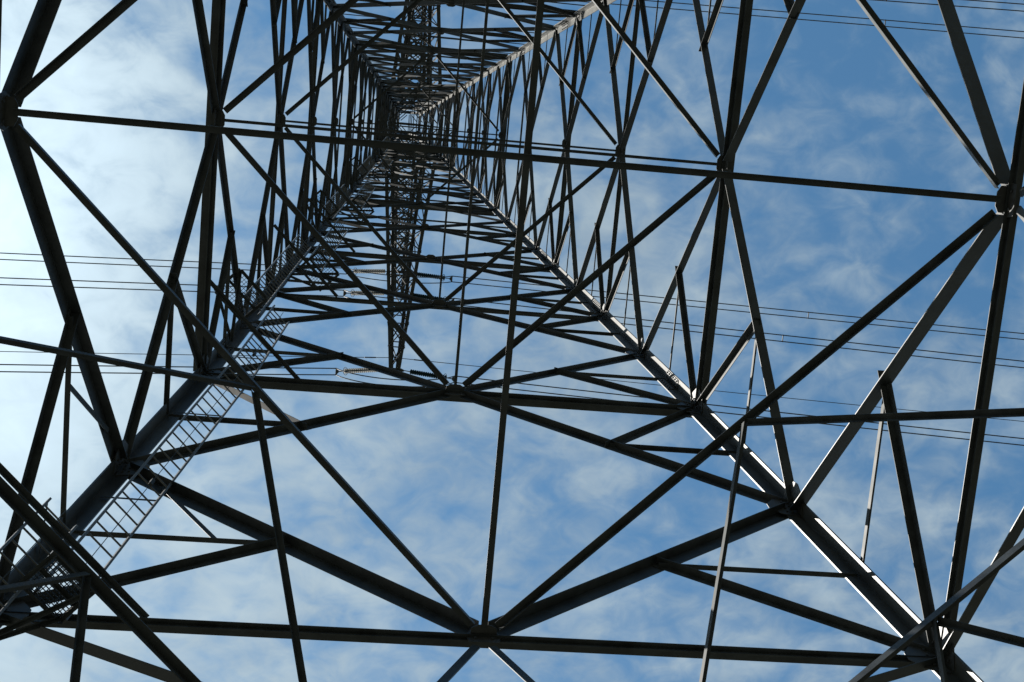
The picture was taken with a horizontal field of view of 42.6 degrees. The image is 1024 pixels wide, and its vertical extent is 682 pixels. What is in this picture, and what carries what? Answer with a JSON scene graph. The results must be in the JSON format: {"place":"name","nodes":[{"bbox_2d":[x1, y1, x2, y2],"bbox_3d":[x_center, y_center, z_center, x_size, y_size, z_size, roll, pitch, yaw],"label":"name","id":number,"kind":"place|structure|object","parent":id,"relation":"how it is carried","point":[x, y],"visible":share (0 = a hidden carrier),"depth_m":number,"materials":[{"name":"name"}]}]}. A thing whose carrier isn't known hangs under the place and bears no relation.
{"place":"outdoors","nodes":[
{"label":"outdoors","id":0,"kind":"place"},
{"bbox_2d":[0,0,1023,681],"label":"sky","id":1,"kind":"structure","parent":0,"point":[837,103],"materials":[{"name":"blue"}]},
{"bbox_3d":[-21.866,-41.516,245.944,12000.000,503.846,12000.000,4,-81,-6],"label":"ground","id":2,"kind":"structure","parent":0,"visible":0},
{"bbox_2d":[0,0,1023,681],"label":"lattice pylon","id":3,"kind":"object","parent":2,"relation":"on","point":[930,640],"visible":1,"depth_m":20.78,"materials":[{"name":"metal"}]},
{"bbox_2d":[0,351,393,357],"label":"earth wire","id":4,"kind":"object","parent":3,"relation":"attached to","point":[191,354],"visible":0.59,"depth_m":77.73,"materials":[{"name":"grey metal"}]},
{"bbox_2d":[335,367,375,374],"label":"insulator string","id":5,"kind":"object","parent":3,"relation":"attached to","point":[358,370],"visible":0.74,"depth_m":80.21,"materials":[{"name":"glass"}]},
{"bbox_2d":[0,364,335,374],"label":"conductor bundle","id":6,"kind":"object","parent":5,"relation":"hanging from","point":[153,373],"visible":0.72,"depth_m":74.34,"materials":[{"name":"grey metal"}]},
{"bbox_2d":[343,289,383,296],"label":"insulator string","id":7,"kind":"object","parent":3,"relation":"attached to","point":[360,292],"visible":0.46,"depth_m":85.60,"materials":[{"name":"glass"}]},
{"bbox_2d":[0,277,343,296],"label":"conductor bundle","id":8,"kind":"object","parent":7,"relation":"hanging from","point":[123,288],"visible":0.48,"depth_m":79.21,"materials":[{"name":"grey metal"}]},
{"bbox_2d":[346,268,386,274],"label":"insulator string","id":9,"kind":"object","parent":3,"relation":"attached to","point":[380,271],"visible":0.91,"depth_m":91.28,"materials":[{"name":"glass"}]},
{"bbox_2d":[0,252,345,273],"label":"conductor bundle","id":10,"kind":"object","parent":9,"relation":"hanging from","point":[126,264],"visible":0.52,"depth_m":84.19,"materials":[{"name":"grey metal"}]},
{"bbox_2d":[404,369,453,381],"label":"insulator string","id":11,"kind":"object","parent":3,"relation":"attached to","point":[419,373],"visible":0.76,"depth_m":81.13,"materials":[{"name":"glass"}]},
{"bbox_2d":[336,368,454,386],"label":"jumper cable","id":12,"kind":"object","parent":11,"relation":"hanging from","point":[384,378],"visible":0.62,"depth_m":78.21,"materials":[{"name":"grey metal"}]},
{"bbox_2d":[457,376,1023,445],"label":"conductor bundle","id":13,"kind":"object","parent":11,"relation":"hanging from","point":[750,409],"visible":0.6,"depth_m":78.45,"materials":[{"name":"grey metal"}]},
{"bbox_2d":[409,293,453,301],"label":"insulator string","id":14,"kind":"object","parent":3,"relation":"attached to","point":[423,296],"visible":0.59,"depth_m":86.62,"materials":[{"name":"glass"}]},
{"bbox_2d":[343,290,453,300],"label":"jumper cable","id":15,"kind":"object","parent":14,"relation":"hanging from","point":[378,296],"visible":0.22,"depth_m":84.09,"materials":[{"name":"grey metal"}]},
{"bbox_2d":[454,298,1023,367],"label":"conductor bundle","id":16,"kind":"object","parent":14,"relation":"hanging from","point":[786,335],"visible":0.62,"depth_m":82.37,"materials":[{"name":"grey metal"}]},
{"bbox_2d":[417,272,452,280],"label":"insulator string","id":17,"kind":"object","parent":3,"relation":"attached to","point":[428,275],"visible":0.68,"depth_m":91.70,"materials":[{"name":"glass"}]},
{"bbox_2d":[351,269,451,283],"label":"jumper cable","id":18,"kind":"object","parent":17,"relation":"hanging from","point":[399,276],"visible":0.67,"depth_m":89.03,"materials":[{"name":"grey metal"}]},
{"bbox_2d":[452,276,1023,339],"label":"conductor bundle","id":19,"kind":"object","parent":17,"relation":"hanging from","point":[759,307],"visible":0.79,"depth_m":89.08,"materials":[{"name":"grey metal"}]},
{"bbox_2d":[402,358,1023,421],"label":"earth wire","id":20,"kind":"object","parent":3,"relation":"attached to","point":[714,390],"visible":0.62,"depth_m":81.65,"materials":[{"name":"grey metal"}]},
{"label":"insulator string","id":21,"kind":"object","parent":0,"visible":0},
{"bbox_2d":[874,0,1023,11],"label":"conductor bundle","id":22,"kind":"object","parent":21,"relation":"hanging from","point":[963,6],"visible":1,"depth_m":78.01,"materials":[{"name":"grey metal"}]},
{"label":"insulator string","id":23,"kind":"object","parent":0,"visible":0},
{"bbox_2d":[582,0,1023,38],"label":"conductor bundle","id":24,"kind":"object","parent":23,"relation":"hanging from","point":[885,20],"visible":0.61,"depth_m":85.84,"materials":[{"name":"grey metal"}]}
]}

